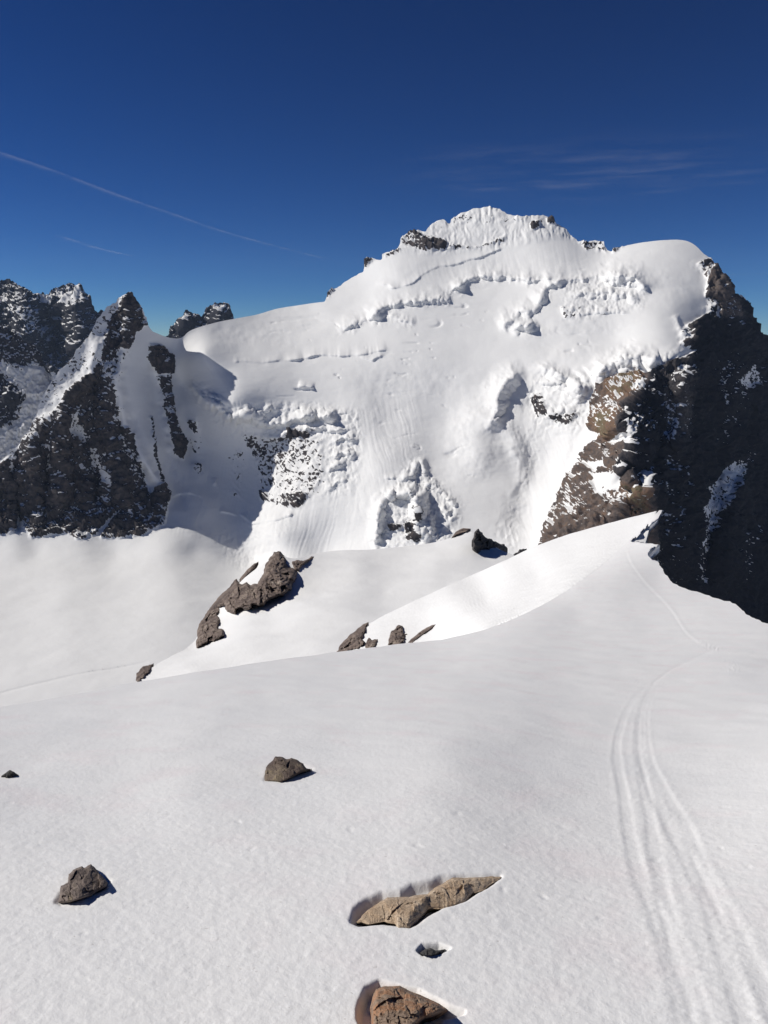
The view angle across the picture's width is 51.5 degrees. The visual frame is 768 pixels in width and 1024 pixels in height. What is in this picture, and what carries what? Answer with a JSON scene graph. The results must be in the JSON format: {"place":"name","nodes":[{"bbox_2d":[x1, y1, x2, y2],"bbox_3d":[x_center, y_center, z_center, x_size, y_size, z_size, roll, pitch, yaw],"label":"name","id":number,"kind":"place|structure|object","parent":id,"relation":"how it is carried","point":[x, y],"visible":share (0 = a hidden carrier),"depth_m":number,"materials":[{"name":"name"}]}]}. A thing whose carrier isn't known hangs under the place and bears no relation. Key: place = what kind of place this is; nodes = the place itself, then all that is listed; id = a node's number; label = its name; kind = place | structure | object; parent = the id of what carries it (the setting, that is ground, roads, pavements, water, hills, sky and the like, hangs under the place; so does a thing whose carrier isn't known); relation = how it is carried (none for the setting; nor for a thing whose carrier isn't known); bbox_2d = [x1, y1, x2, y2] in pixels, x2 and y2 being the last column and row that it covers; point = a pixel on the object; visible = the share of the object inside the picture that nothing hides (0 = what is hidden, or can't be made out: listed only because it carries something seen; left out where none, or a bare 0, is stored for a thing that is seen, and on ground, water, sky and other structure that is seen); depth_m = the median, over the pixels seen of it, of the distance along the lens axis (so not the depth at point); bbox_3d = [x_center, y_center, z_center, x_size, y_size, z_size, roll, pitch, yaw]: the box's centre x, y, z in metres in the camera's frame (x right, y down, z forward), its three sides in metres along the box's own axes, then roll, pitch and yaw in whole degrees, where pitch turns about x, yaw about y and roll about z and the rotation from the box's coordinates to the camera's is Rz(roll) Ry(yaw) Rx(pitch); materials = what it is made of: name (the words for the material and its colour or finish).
{"place":"outdoors","nodes":[
{"label":"outdoors","id":0,"kind":"place"},
{"bbox_2d":[0,326,56,459],"bbox_3d":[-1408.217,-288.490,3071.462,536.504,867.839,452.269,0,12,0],"label":"rocky spur","id":1,"kind":"structure","parent":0,"point":[27,377],"depth_m":3025.74,"materials":[{"name":"grey stone"}]},
{"bbox_2d":[0,278,103,372],"bbox_3d":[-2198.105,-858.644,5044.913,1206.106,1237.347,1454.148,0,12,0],"label":"mountain","id":2,"kind":"structure","parent":0,"point":[54,326],"depth_m":5041.27,"materials":[{"name":"grey stone"}]},
{"bbox_2d":[0,292,191,541],"bbox_3d":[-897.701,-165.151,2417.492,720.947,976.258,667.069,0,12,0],"label":"pyramid peak","id":3,"kind":"structure","parent":0,"point":[100,452],"depth_m":2216.60,"materials":[{"name":"grey stone"}]},
{"bbox_2d":[0,527,267,706],"bbox_3d":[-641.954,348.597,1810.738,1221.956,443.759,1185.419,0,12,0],"label":"glacier","id":4,"kind":"object","parent":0,"point":[75,611],"visible":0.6,"depth_m":1762.41,"materials":[{"name":"white snow"}]},
{"bbox_2d":[166,302,233,338],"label":"rock summit","id":5,"kind":"structure","parent":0,"point":[187,322],"depth_m":5221.19,"materials":[{"name":"grey stone"}]},
{"bbox_2d":[136,532,513,681],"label":"snow shoulder","id":6,"kind":"object","parent":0,"point":[330,601],"visible":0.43,"depth_m":242.90},
{"bbox_2d":[136,663,153,681],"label":"rock outcrop","id":7,"kind":"object","parent":6,"relation":"on","point":[142,672],"visible":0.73,"depth_m":180.38,"materials":[{"name":"stone"}]},
{"bbox_2d":[196,607,224,647],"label":"rock outcrop","id":8,"kind":"object","parent":6,"relation":"on","point":[208,630],"visible":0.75,"depth_m":242.87,"materials":[{"name":"brown stone"}]},
{"bbox_2d":[239,562,258,581],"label":"rock outcrop","id":9,"kind":"object","parent":6,"relation":"on","point":[253,567],"visible":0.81,"depth_m":314.53,"materials":[{"name":"brown stone"}]},
{"bbox_2d":[210,551,296,613],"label":"rock outcrop","id":10,"kind":"object","parent":6,"relation":"on","point":[277,578],"visible":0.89,"depth_m":268.38,"materials":[{"name":"brown stone"}]},
{"bbox_2d":[292,556,313,571],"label":"rock outcrop","id":11,"kind":"object","parent":6,"relation":"on","point":[297,565],"visible":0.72,"depth_m":303.80,"materials":[{"name":"brown stone"}]},
{"bbox_2d":[452,528,470,537],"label":"rock outcrop","id":12,"kind":"object","parent":6,"relation":"on","point":[460,531],"visible":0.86,"depth_m":361.66,"materials":[{"name":"brown stone"}]},
{"bbox_2d":[472,529,526,555],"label":"rock outcrop","id":13,"kind":"object","parent":6,"relation":"on","point":[480,541],"visible":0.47,"depth_m":322.27,"materials":[{"name":"grey stone"}]},
{"bbox_2d":[0,510,767,1023],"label":"snow slope","id":14,"kind":"structure","parent":0,"point":[580,770],"depth_m":3.97,"materials":[{"name":"white snow"}]},
{"bbox_2d":[1,770,17,777],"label":"stone","id":15,"kind":"object","parent":14,"relation":"on","point":[9,774],"visible":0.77,"depth_m":4.87,"materials":[{"name":"stone"}]},
{"bbox_2d":[58,864,107,902],"bbox_3d":[-1.225,1.504,3.235,0.188,0.119,0.346,-5,13,-21],"label":"stone","id":16,"kind":"object","parent":14,"relation":"on","point":[86,882],"visible":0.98,"depth_m":3.16,"materials":[{"name":"brown stone"}]},
{"bbox_2d":[264,756,311,781],"bbox_3d":[-0.599,1.604,4.964,0.297,0.143,0.484,0,12,0],"label":"stone","id":17,"kind":"object","parent":14,"relation":"on","point":[280,769],"visible":0.89,"depth_m":4.87,"materials":[{"name":"stone"}]},
{"bbox_2d":[370,986,447,1023],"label":"stone","id":18,"kind":"object","parent":14,"relation":"on","point":[395,1005],"visible":1,"depth_m":2.34,"materials":[{"name":"brown stone"}]},
{"bbox_2d":[357,876,500,927],"bbox_3d":[0.202,1.532,3.178,0.754,0.196,0.249,-11,16,-42],"label":"stone","id":19,"kind":"object","parent":14,"relation":"on","point":[406,912],"visible":0.97,"depth_m":3.06,"materials":[{"name":"beige stone"}]},
{"bbox_2d":[420,948,444,955],"bbox_3d":[0.170,1.524,2.755,0.092,0.080,0.111,0,12,0],"label":"stone","id":20,"kind":"object","parent":14,"relation":"on","point":[429,952],"visible":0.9,"depth_m":2.72,"materials":[{"name":"stone"}]},
{"bbox_2d":[0,0,767,336],"label":"sky","id":21,"kind":"structure","parent":0,"point":[251,156],"materials":[{"name":"blue"}]},
{"bbox_2d":[167,206,744,559],"bbox_3d":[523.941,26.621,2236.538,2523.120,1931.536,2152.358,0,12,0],"label":"mountain","id":22,"kind":"structure","parent":0,"point":[435,381],"depth_m":2317.59,"materials":[{"name":"white snow"}]},
{"bbox_2d":[336,511,656,651],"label":"snow ridge","id":23,"kind":"structure","parent":0,"point":[522,583],"depth_m":67.13,"materials":[{"name":"white snow"}]},
{"bbox_2d":[337,622,368,651],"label":"rock outcrop","id":24,"kind":"object","parent":23,"relation":"on","point":[353,640],"visible":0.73,"depth_m":78.81,"materials":[{"name":"brown stone"}]},
{"bbox_2d":[365,638,377,647],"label":"rock outcrop","id":25,"kind":"object","parent":23,"relation":"on","point":[370,643],"visible":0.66,"depth_m":68.19,"materials":[{"name":"stone"}]},
{"bbox_2d":[388,625,406,644],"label":"rock outcrop","id":26,"kind":"object","parent":23,"relation":"on","point":[397,635],"visible":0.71,"depth_m":65.06,"materials":[{"name":"stone"}]},
{"bbox_2d":[408,624,435,642],"bbox_3d":[2.973,9.965,63.172,1.888,3.379,11.087,3,12,13],"label":"rock outcrop","id":27,"kind":"object","parent":23,"relation":"on","point":[420,634],"visible":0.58,"depth_m":62.05,"materials":[{"name":"stone"}]},
{"bbox_2d":[536,257,767,622],"bbox_3d":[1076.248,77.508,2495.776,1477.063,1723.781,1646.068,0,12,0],"label":"rock wall","id":28,"kind":"structure","parent":0,"point":[681,442],"depth_m":2046.94,"materials":[{"name":"brown stone"}]}
]}

